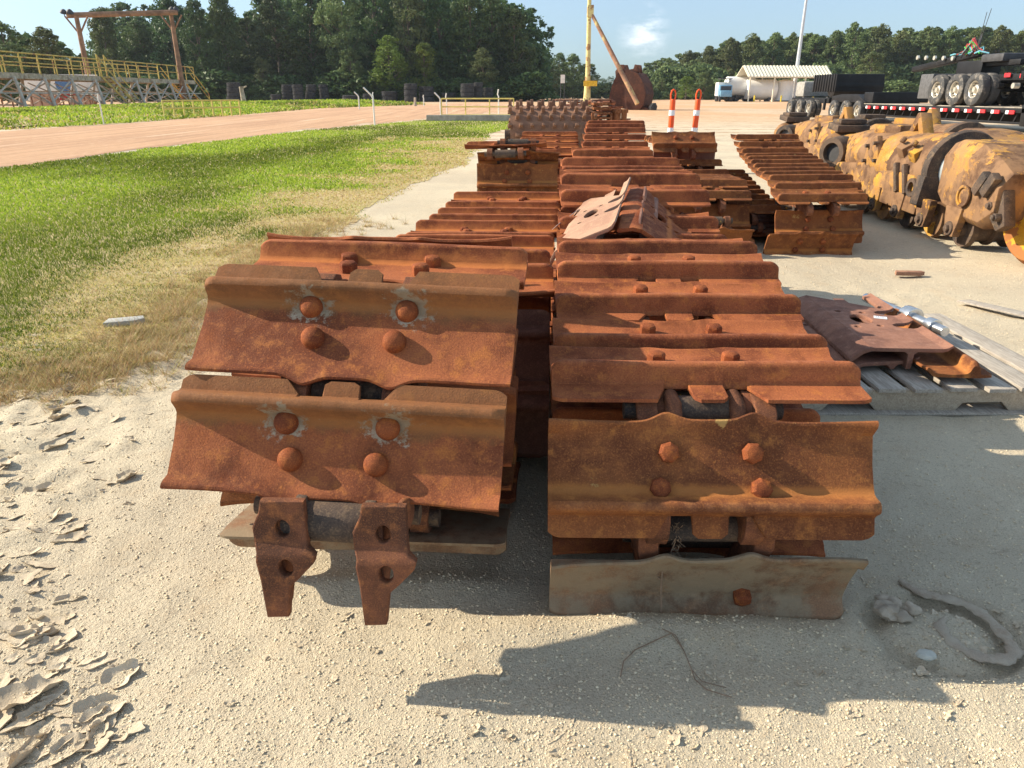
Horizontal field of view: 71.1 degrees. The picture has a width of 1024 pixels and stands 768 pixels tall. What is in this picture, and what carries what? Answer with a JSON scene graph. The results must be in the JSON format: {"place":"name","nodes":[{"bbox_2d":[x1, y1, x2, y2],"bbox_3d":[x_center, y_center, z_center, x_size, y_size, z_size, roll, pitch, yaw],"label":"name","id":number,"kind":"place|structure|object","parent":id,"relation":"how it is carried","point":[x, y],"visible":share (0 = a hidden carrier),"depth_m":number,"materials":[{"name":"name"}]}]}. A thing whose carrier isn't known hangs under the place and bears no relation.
{"place":"outdoors","nodes":[
{"label":"outdoors","id":0,"kind":"place"},
{"bbox_2d":[0,99,424,129],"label":"grass bank","id":1,"kind":"structure","parent":0,"point":[25,124],"depth_m":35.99,"materials":[{"name":"green plant"}]},
{"bbox_2d":[0,50,209,106],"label":"raised walkway","id":2,"kind":"structure","parent":1,"relation":"on","point":[47,79],"depth_m":62.12,"materials":[{"name":"yellow paint"}]},
{"bbox_2d":[0,104,547,166],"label":"dirt road","id":3,"kind":"structure","parent":0,"point":[23,147],"depth_m":27.80,"materials":[{"name":"brown soil"}]},
{"bbox_2d":[0,97,1023,767],"bbox_3d":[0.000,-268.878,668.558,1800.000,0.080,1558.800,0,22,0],"label":"ground","id":4,"kind":"structure","parent":0,"point":[878,253],"depth_m":1.93,"materials":[{"name":"beige gravel"}]},
{"bbox_2d":[0,21,36,105],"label":"broadleaf tree","id":5,"kind":"object","parent":4,"relation":"on","point":[5,45],"visible":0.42,"depth_m":86.56,"materials":[{"name":"green plant"}]},
{"bbox_2d":[0,92,53,107],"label":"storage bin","id":6,"kind":"object","parent":4,"relation":"on","point":[34,100],"visible":0.24,"depth_m":59.79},
{"bbox_2d":[15,25,84,73],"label":"broadleaf tree","id":7,"kind":"object","parent":4,"relation":"on","point":[49,38],"visible":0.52,"depth_m":88.91,"materials":[{"name":"green plant"}]},
{"bbox_2d":[0,32,108,102],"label":"woods","id":8,"kind":"object","parent":4,"relation":"on","point":[26,42],"visible":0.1,"depth_m":93.19,"materials":[{"name":"green plant"}]},
{"bbox_2d":[24,74,101,100],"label":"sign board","id":9,"kind":"object","parent":4,"relation":"on","point":[60,83],"visible":0.24,"depth_m":70.12,"materials":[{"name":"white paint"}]},
{"bbox_2d":[86,6,130,76],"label":"broadleaf tree","id":10,"kind":"object","parent":4,"relation":"on","point":[101,26],"visible":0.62,"depth_m":134.52,"materials":[{"name":"green plant"}]},
{"bbox_2d":[60,7,187,104],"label":"timber gantry","id":11,"kind":"object","parent":4,"relation":"on","point":[170,12],"visible":0.95,"depth_m":72.44,"materials":[{"name":"wood"}]},
{"bbox_2d":[112,19,170,73],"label":"broadleaf tree","id":12,"kind":"object","parent":4,"relation":"on","point":[138,39],"visible":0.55,"depth_m":139.71,"materials":[{"name":"green plant"}]},
{"bbox_2d":[146,0,194,74],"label":"broadleaf tree","id":13,"kind":"object","parent":4,"relation":"on","point":[165,45],"visible":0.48,"depth_m":137.66,"materials":[{"name":"green plant"}]},
{"bbox_2d":[176,0,221,84],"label":"broadleaf tree","id":14,"kind":"object","parent":4,"relation":"on","point":[199,62],"visible":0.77,"depth_m":134.69,"materials":[{"name":"green plant"}]},
{"bbox_2d":[161,99,240,115],"bbox_3d":[-19.181,-17.133,44.522,0.100,0.993,5.387,14,26,31],"label":"pipe railing","id":15,"kind":"object","parent":4,"relation":"on","point":[202,107],"visible":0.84,"depth_m":44.47,"materials":[{"name":"yellow metal"}]},
{"bbox_2d":[205,0,247,83],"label":"broadleaf tree","id":16,"kind":"object","parent":4,"relation":"on","point":[224,34],"visible":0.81,"depth_m":135.93,"materials":[{"name":"green plant"}]},
{"bbox_2d":[233,16,267,72],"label":"broadleaf tree","id":17,"kind":"object","parent":4,"relation":"on","point":[244,27],"visible":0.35,"depth_m":141.28,"materials":[{"name":"green plant"}]},
{"bbox_2d":[0,120,508,382],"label":"grass verge","id":18,"kind":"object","parent":4,"relation":"on","point":[186,259],"depth_m":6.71,"materials":[{"name":"plant"}]},
{"bbox_2d":[103,315,144,326],"bbox_3d":[-2.362,-0.382,4.374,0.223,0.030,0.096,-8,23,-18],"label":"stone slab","id":19,"kind":"object","parent":18,"relation":"on","point":[125,321],"depth_m":4.34,"materials":[{"name":"grey stone"}]},
{"bbox_2d":[0,211,410,413],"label":"straw tufts","id":20,"kind":"object","parent":18,"relation":"on","point":[169,335],"visible":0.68,"depth_m":3.95,"materials":[{"name":"beige plant"}]},
{"bbox_2d":[426,115,509,120],"bbox_3d":[-1.888,-14.080,38.081,5.200,0.420,1.125,0,22,0],"label":"culvert headwall","id":21,"kind":"object","parent":18,"relation":"on","point":[468,117],"visible":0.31,"depth_m":37.53,"materials":[{"name":"concrete"}]},
{"bbox_2d":[249,56,274,95],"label":"broadleaf tree","id":22,"kind":"object","parent":4,"relation":"on","point":[262,63],"visible":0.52,"depth_m":134.87,"materials":[{"name":"green plant"}]},
{"bbox_2d":[241,0,308,81],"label":"broadleaf tree","id":23,"kind":"object","parent":4,"relation":"on","point":[269,16],"visible":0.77,"depth_m":136.92,"materials":[{"name":"green plant"}]},
{"bbox_2d":[281,0,331,83],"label":"broadleaf tree","id":24,"kind":"object","parent":4,"relation":"on","point":[302,10],"visible":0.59,"depth_m":139.63,"materials":[{"name":"green plant"}]},
{"bbox_2d":[60,40,561,101],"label":"undergrowth","id":25,"kind":"object","parent":4,"relation":"on","point":[529,85],"visible":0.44,"depth_m":134.95,"materials":[{"name":"green plant"}]},
{"bbox_2d":[85,0,555,73],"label":"woods","id":26,"kind":"object","parent":4,"relation":"on","point":[535,33],"visible":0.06,"depth_m":154.59,"materials":[{"name":"green plant"}]},
{"bbox_2d":[313,0,370,74],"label":"broadleaf tree","id":27,"kind":"object","parent":4,"relation":"on","point":[343,40],"visible":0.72,"depth_m":135.04,"materials":[{"name":"green plant"}]},
{"bbox_2d":[160,232,527,624],"bbox_3d":[-0.389,-0.074,2.423,0.875,0.882,1.954,0,22,0],"label":"track chain","id":28,"kind":"object","parent":4,"relation":"on","point":[361,401],"visible":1,"depth_m":1.72,"materials":[{"name":"metal"}]},
{"bbox_2d":[337,47,363,92],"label":"broadleaf tree","id":29,"kind":"object","parent":4,"relation":"on","point":[357,70],"visible":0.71,"depth_m":133.40,"materials":[{"name":"green plant"}]},
{"bbox_2d":[349,0,397,72],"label":"broadleaf tree","id":30,"kind":"object","parent":4,"relation":"on","point":[375,20],"visible":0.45,"depth_m":140.88,"materials":[{"name":"green plant"}]},
{"bbox_2d":[368,35,414,98],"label":"broadleaf tree","id":31,"kind":"object","parent":4,"relation":"on","point":[388,45],"visible":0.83,"depth_m":132.21,"materials":[{"name":"green plant"}]},
{"bbox_2d":[382,0,441,80],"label":"broadleaf tree","id":32,"kind":"object","parent":4,"relation":"on","point":[404,24],"visible":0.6,"depth_m":138.11,"materials":[{"name":"green plant"}]},
{"bbox_2d":[411,43,438,101],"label":"broadleaf tree","id":33,"kind":"object","parent":4,"relation":"on","point":[421,50],"visible":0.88,"depth_m":133.68,"materials":[{"name":"green plant"}]},
{"bbox_2d":[410,0,467,78],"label":"broadleaf tree","id":34,"kind":"object","parent":4,"relation":"on","point":[438,9],"visible":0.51,"depth_m":140.05,"materials":[{"name":"green plant"}]},
{"bbox_2d":[441,0,498,79],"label":"broadleaf tree","id":35,"kind":"object","parent":4,"relation":"on","point":[468,40],"visible":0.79,"depth_m":137.75,"materials":[{"name":"green plant"}]},
{"bbox_2d":[441,98,513,114],"bbox_3d":[-2.135,-17.140,44.412,4.540,1.089,0.090,0,22,0],"label":"pipe railing","id":36,"kind":"object","parent":4,"relation":"on","point":[465,106],"visible":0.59,"depth_m":44.36,"materials":[{"name":"metal"}]},
{"bbox_2d":[396,191,560,457],"bbox_3d":[-0.152,-0.561,4.084,0.830,0.852,3.425,2,22,4],"label":"track chain","id":37,"kind":"object","parent":4,"relation":"on","point":[527,221],"visible":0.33,"depth_m":3.55,"materials":[{"name":"metal"}]},
{"bbox_2d":[466,47,505,87],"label":"broadleaf tree","id":38,"kind":"object","parent":4,"relation":"on","point":[479,56],"visible":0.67,"depth_m":134.20,"materials":[{"name":"green plant"}]},
{"bbox_2d":[468,0,513,82],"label":"broadleaf tree","id":39,"kind":"object","parent":4,"relation":"on","point":[490,8],"visible":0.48,"depth_m":139.64,"materials":[{"name":"green plant"}]},
{"bbox_2d":[0,376,1022,767],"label":"mud flakes","id":40,"kind":"object","parent":4,"relation":"on","point":[18,636],"visible":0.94,"depth_m":1.72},
{"bbox_2d":[464,138,558,191],"bbox_3d":[-0.001,-2.162,7.581,0.916,0.886,1.837,0,22,0],"label":"track chain","id":41,"kind":"object","parent":4,"relation":"on","point":[504,168],"visible":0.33,"depth_m":7.02,"materials":[{"name":"metal"}]},
{"bbox_2d":[492,7,538,82],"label":"broadleaf tree","id":42,"kind":"object","parent":4,"relation":"on","point":[515,16],"visible":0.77,"depth_m":137.36,"materials":[{"name":"green plant"}]},
{"bbox_2d":[520,131,578,191],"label":"track chain","id":43,"kind":"object","parent":4,"relation":"on","point":[562,143],"visible":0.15,"depth_m":9.74,"materials":[{"name":"metal"}]},
{"bbox_2d":[505,99,597,158],"bbox_3d":[0.720,-4.452,12.859,1.800,1.215,1.208,0,22,0],"label":"studded drum","id":44,"kind":"object","parent":4,"relation":"on","point":[553,117],"visible":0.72,"depth_m":12.39,"materials":[{"name":"metal"}]},
{"bbox_2d":[550,52,578,92],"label":"broadleaf tree","id":45,"kind":"object","parent":4,"relation":"on","point":[559,57],"visible":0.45,"depth_m":218.45,"materials":[{"name":"green plant"}]},
{"bbox_2d":[555,53,592,98],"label":"broadleaf tree","id":46,"kind":"object","parent":4,"relation":"on","point":[573,60],"visible":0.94,"depth_m":217.31,"materials":[{"name":"green plant"}]},
{"bbox_2d":[591,103,627,119],"bbox_3d":[1.692,-4.356,12.693,0.650,1.162,0.500,0,22,0],"label":"machine part","id":47,"kind":"object","parent":4,"relation":"on","point":[617,114],"visible":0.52,"depth_m":12.36,"materials":[{"name":"brown metal"}]},
{"bbox_2d":[583,0,638,105],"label":"crane mast","id":48,"kind":"object","parent":4,"relation":"on","point":[588,83],"visible":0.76,"depth_m":62.35,"materials":[{"name":"yellow metal"}]},
{"bbox_2d":[571,120,652,156],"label":"track chain","id":49,"kind":"object","parent":4,"relation":"on","point":[613,138],"visible":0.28,"depth_m":8.95,"materials":[{"name":"metal"}]},
{"bbox_2d":[609,64,653,109],"bbox_3d":[10.964,-26.734,64.689,3.712,3.822,2.400,11,25,26],"label":"excavator bucket","id":50,"kind":"object","parent":4,"relation":"on","point":[639,82],"visible":0.7,"depth_m":63.96,"materials":[{"name":"brown metal"}]},
{"bbox_2d":[556,157,726,280],"bbox_3d":[0.671,-0.787,4.177,0.814,0.889,2.514,2,22,4],"label":"track chain","id":51,"kind":"object","parent":4,"relation":"on","point":[670,182],"visible":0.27,"depth_m":4.08,"materials":[{"name":"metal"}]},
{"bbox_2d":[550,177,630,265],"bbox_3d":[0.380,-0.801,3.521,0.398,0.095,0.800,-18,23,23],"label":"loose shoe","id":52,"kind":"object","parent":51,"relation":"on","point":[600,223],"visible":0.94,"depth_m":3.40,"materials":[{"name":"brown metal"}]},
{"bbox_2d":[639,186,658,238],"bbox_3d":[0.688,-0.750,3.527,0.073,0.310,0.660,-5,27,16],"label":"loose shoe","id":53,"kind":"object","parent":51,"relation":"on","point":[656,201],"visible":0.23,"depth_m":3.49,"materials":[{"name":"brown metal"}]},
{"bbox_2d":[616,187,691,238],"bbox_3d":[0.700,-0.786,3.489,0.359,0.095,0.800,32,29,-6],"label":"loose shoe","id":54,"kind":"object","parent":51,"relation":"on","point":[651,225],"visible":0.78,"depth_m":3.39,"materials":[{"name":"brown metal"}]},
{"bbox_2d":[667,89,676,131],"bbox_3d":[2.817,-4.499,12.743,0.400,1.389,0.400,0,22,0],"label":"marker post","id":55,"kind":"object","parent":4,"relation":"on","point":[671,116],"visible":0.54,"depth_m":12.59,"materials":[{"name":"plastic"}]},
{"bbox_2d":[620,628,731,697],"bbox_3d":[0.406,0.679,1.771,0.261,0.045,0.155,5,23,12],"label":"fallen twig","id":56,"kind":"object","parent":4,"relation":"on","point":[678,642],"visible":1,"depth_m":1.77,"materials":[{"name":"brown wood"}]},
{"bbox_2d":[677,76,695,99],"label":"broadleaf tree","id":57,"kind":"object","parent":4,"relation":"on","point":[685,79],"visible":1,"depth_m":175.01,"materials":[{"name":"green plant"}]},
{"bbox_2d":[691,89,701,131],"bbox_3d":[3.245,-4.498,12.743,0.400,1.389,0.400,1,22,-1],"label":"marker post","id":58,"kind":"object","parent":4,"relation":"on","point":[696,113],"visible":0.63,"depth_m":12.60,"materials":[{"name":"plastic"}]},
{"bbox_2d":[644,131,754,242],"bbox_3d":[1.957,-2.176,7.678,0.904,0.941,3.576,2,22,5],"label":"track chain","id":59,"kind":"object","parent":4,"relation":"on","point":[693,151],"visible":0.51,"depth_m":6.82,"materials":[{"name":"metal"}]},
{"bbox_2d":[691,72,714,99],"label":"broadleaf tree","id":60,"kind":"object","parent":4,"relation":"on","point":[706,83],"visible":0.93,"depth_m":176.51,"materials":[{"name":"green plant"}]},
{"bbox_2d":[696,45,720,67],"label":"broadleaf tree","id":61,"kind":"object","parent":4,"relation":"on","point":[709,49],"visible":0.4,"depth_m":209.55,"materials":[{"name":"green plant"}]},
{"bbox_2d":[548,237,881,619],"bbox_3d":[0.548,-0.017,2.580,0.815,0.821,1.930,2,22,4],"label":"track chain","id":62,"kind":"object","parent":4,"relation":"on","point":[689,377],"visible":0.99,"depth_m":1.84,"materials":[{"name":"metal"}]},
{"bbox_2d":[715,78,732,101],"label":"service truck","id":63,"kind":"object","parent":4,"relation":"on","point":[723,89],"visible":0.99,"depth_m":134.07,"materials":[{"name":"metal"}]},
{"bbox_2d":[712,37,745,76],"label":"broadleaf tree","id":64,"kind":"object","parent":4,"relation":"on","point":[730,67],"visible":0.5,"depth_m":203.51,"materials":[{"name":"green plant"}]},
{"bbox_2d":[723,77,755,100],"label":"trailer","id":65,"kind":"object","parent":4,"relation":"on","point":[739,84],"visible":0.52,"depth_m":137.18,"materials":[{"name":"metal"}]},
{"bbox_2d":[733,33,768,74],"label":"broadleaf tree","id":66,"kind":"object","parent":4,"relation":"on","point":[754,40],"visible":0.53,"depth_m":200.34,"materials":[{"name":"green plant"}]},
{"bbox_2d":[728,169,780,236],"bbox_3d":[2.317,-2.009,7.808,0.789,0.432,2.788,3,22,8],"label":"track chain","id":67,"kind":"object","parent":4,"relation":"on","point":[761,202],"visible":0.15,"depth_m":6.87,"materials":[{"name":"metal"}]},
{"bbox_2d":[744,80,777,101],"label":"storage tank","id":68,"kind":"object","parent":4,"relation":"on","point":[761,89],"visible":0.83,"depth_m":136.01,"materials":[{"name":"metal"}]},
{"bbox_2d":[757,32,787,65],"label":"broadleaf tree","id":69,"kind":"object","parent":4,"relation":"on","point":[775,38],"visible":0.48,"depth_m":201.76,"materials":[{"name":"green plant"}]},
{"bbox_2d":[773,79,793,101],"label":"storage tank","id":70,"kind":"object","parent":4,"relation":"on","point":[785,88],"visible":0.86,"depth_m":136.34,"materials":[{"name":"metal"}]},
{"bbox_2d":[736,65,831,101],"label":"canopy","id":71,"kind":"object","parent":4,"relation":"on","point":[780,71],"visible":0.84,"depth_m":134.35,"materials":[{"name":"metal"}]},
{"bbox_2d":[550,25,1020,90],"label":"woods","id":72,"kind":"object","parent":4,"relation":"on","point":[914,34],"visible":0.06,"depth_m":212.55,"materials":[{"name":"green plant"}]},
{"bbox_2d":[554,60,1022,99],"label":"undergrowth","id":73,"kind":"object","parent":4,"relation":"on","point":[901,78],"visible":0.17,"depth_m":194.15,"materials":[{"name":"green plant"}]},
{"bbox_2d":[780,32,806,65],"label":"broadleaf tree","id":74,"kind":"object","parent":4,"relation":"on","point":[793,39],"visible":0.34,"depth_m":200.81,"materials":[{"name":"green plant"}]},
{"bbox_2d":[731,134,868,254],"bbox_3d":[2.934,-2.108,7.663,0.900,0.930,3.503,3,22,9],"label":"track chain","id":75,"kind":"object","parent":4,"relation":"on","point":[794,173],"visible":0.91,"depth_m":6.34,"materials":[{"name":"metal"}]},
{"bbox_2d":[792,0,807,97],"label":"light pole","id":76,"kind":"object","parent":4,"relation":"on","point":[799,46],"visible":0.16,"depth_m":137.39,"materials":[{"name":"metal"}]},
{"bbox_2d":[794,34,832,65],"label":"broadleaf tree","id":77,"kind":"object","parent":4,"relation":"on","point":[811,44],"visible":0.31,"depth_m":203.98,"materials":[{"name":"green plant"}]},
{"bbox_2d":[816,30,848,65],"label":"broadleaf tree","id":78,"kind":"object","parent":4,"relation":"on","point":[836,35],"visible":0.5,"depth_m":199.71,"materials":[{"name":"green plant"}]},
{"bbox_2d":[786,74,884,116],"bbox_3d":[19.475,-17.658,43.977,3.050,2.375,7.220,0,22,0],"label":"dump truck","id":79,"kind":"object","parent":4,"relation":"on","point":[810,98],"visible":0.91,"depth_m":41.65,"materials":[{"name":"black paint"}]},
{"bbox_2d":[836,22,870,70],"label":"broadleaf tree","id":80,"kind":"object","parent":4,"relation":"on","point":[852,59],"visible":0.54,"depth_m":196.22,"materials":[{"name":"green plant"}]},
{"bbox_2d":[774,107,942,158],"bbox_3d":[5.128,-3.635,10.967,0.836,1.122,4.931,-2,22,-4],"label":"roller frame assembly","id":81,"kind":"object","parent":4,"relation":"on","point":[813,133],"visible":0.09,"depth_m":11.57,"materials":[{"name":"metal"}]},
{"bbox_2d":[855,51,886,80],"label":"broadleaf tree","id":82,"kind":"object","parent":4,"relation":"on","point":[872,55],"visible":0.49,"depth_m":169.31,"materials":[{"name":"green plant"}]},
{"bbox_2d":[857,23,895,76],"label":"broadleaf tree","id":83,"kind":"object","parent":4,"relation":"on","point":[879,32],"visible":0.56,"depth_m":193.88,"materials":[{"name":"green plant"}]},
{"bbox_2d":[873,599,899,621],"bbox_3d":[1.013,0.613,1.943,0.066,0.044,0.083,0,22,0],"label":"dirt clod","id":84,"kind":"object","parent":4,"relation":"on","point":[887,610],"visible":1,"depth_m":1.93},
{"bbox_2d":[881,30,917,66],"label":"broadleaf tree","id":85,"kind":"object","parent":4,"relation":"on","point":[898,40],"visible":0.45,"depth_m":196.24,"materials":[{"name":"green plant"}]},
{"bbox_2d":[801,313,1023,414],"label":"wooden pallet","id":86,"kind":"object","parent":4,"relation":"on","point":[919,394],"visible":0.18,"depth_m":3.17,"materials":[{"name":"grey wood"}]},
{"bbox_2d":[803,321,919,368],"bbox_3d":[1.623,-0.246,3.700,0.369,0.087,0.920,-3,22,-8],"label":"loose shoe","id":87,"kind":"object","parent":86,"relation":"on","point":[890,360],"visible":0.15,"depth_m":3.32,"materials":[{"name":"brown metal"}]},
{"bbox_2d":[799,293,953,368],"bbox_3d":[1.786,-0.295,3.670,0.449,0.115,0.920,1,22,3],"label":"loose shoe","id":88,"kind":"object","parent":87,"relation":"on","point":[851,332],"visible":0.98,"depth_m":3.50,"materials":[{"name":"brown metal"}]},
{"bbox_2d":[883,308,991,377],"bbox_3d":[1.989,-0.233,3.552,0.311,0.073,0.920,2,22,5],"label":"loose shoe","id":89,"kind":"object","parent":86,"relation":"on","point":[954,362],"visible":0.31,"depth_m":3.21,"materials":[{"name":"brown metal"}]},
{"bbox_2d":[862,293,949,336],"bbox_3d":[2.113,-0.383,3.881,0.110,0.110,0.660,-3,22,-8],"label":"steel rod","id":90,"kind":"object","parent":89,"relation":"on","point":[935,326],"visible":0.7,"depth_m":3.71,"materials":[{"name":"silver metal"}]},
{"bbox_2d":[819,113,1023,263],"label":"roller frame assembly","id":91,"kind":"object","parent":4,"relation":"on","point":[964,188],"visible":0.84,"depth_m":6.86,"materials":[{"name":"metal"}]},
{"bbox_2d":[902,26,943,73],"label":"broadleaf tree","id":92,"kind":"object","parent":4,"relation":"on","point":[925,41],"visible":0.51,"depth_m":193.56,"materials":[{"name":"green plant"}]},
{"bbox_2d":[828,92,1023,126],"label":"lowboy trailer","id":93,"kind":"object","parent":4,"relation":"on","point":[901,104],"visible":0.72,"depth_m":32.99,"materials":[{"name":"black metal"}]},
{"bbox_2d":[917,71,1023,105],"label":"axle group","id":94,"kind":"object","parent":93,"relation":"on","point":[980,89],"visible":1,"depth_m":28.45,"materials":[{"name":"metal"}]},
{"bbox_2d":[911,50,1023,73],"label":"trailer","id":95,"kind":"object","parent":94,"relation":"on","point":[990,63],"visible":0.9,"depth_m":28.62,"materials":[{"name":"black metal"}]},
{"bbox_2d":[950,8,991,55],"bbox_3d":[18.702,-14.169,28.942,0.645,1.628,2.256,0,22,0],"label":"chain pile","id":96,"kind":"object","parent":95,"relation":"on","point":[973,46],"visible":0.98,"depth_m":28.81,"materials":[{"name":"metal"}]},
{"bbox_2d":[855,108,1023,141],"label":"roller frame assembly","id":97,"kind":"object","parent":4,"relation":"on","point":[993,133],"visible":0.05,"depth_m":8.97,"materials":[{"name":"metal"}]},
{"bbox_2d":[922,25,974,73],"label":"broadleaf tree","id":98,"kind":"object","parent":4,"relation":"on","point":[951,37],"visible":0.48,"depth_m":192.63,"materials":[{"name":"green plant"}]},
{"bbox_2d":[898,578,1023,665],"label":"flattened hose","id":99,"kind":"object","parent":4,"relation":"on","point":[1014,651],"visible":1,"depth_m":1.87,"materials":[{"name":"grey rubber"}]},
{"bbox_2d":[954,29,993,69],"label":"broadleaf tree","id":100,"kind":"object","parent":4,"relation":"on","point":[975,33],"visible":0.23,"depth_m":190.42,"materials":[{"name":"green plant"}]},
{"bbox_2d":[957,299,1023,316],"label":"wood scrap","id":101,"kind":"object","parent":4,"relation":"on","point":[996,308],"visible":1,"depth_m":4.67,"materials":[{"name":"grey wood"}]},
{"bbox_2d":[982,25,1018,73],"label":"broadleaf tree","id":102,"kind":"object","parent":4,"relation":"on","point":[1000,30],"visible":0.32,"depth_m":188.70,"materials":[{"name":"green plant"}]},
{"bbox_2d":[1005,29,1023,72],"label":"broadleaf tree","id":103,"kind":"object","parent":4,"relation":"on","point":[1020,35],"visible":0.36,"depth_m":190.59,"materials":[{"name":"green plant"}]},
{"bbox_2d":[0,0,1023,82],"label":"sky","id":104,"kind":"structure","parent":0,"point":[638,32],"materials":[{"name":"blue"}]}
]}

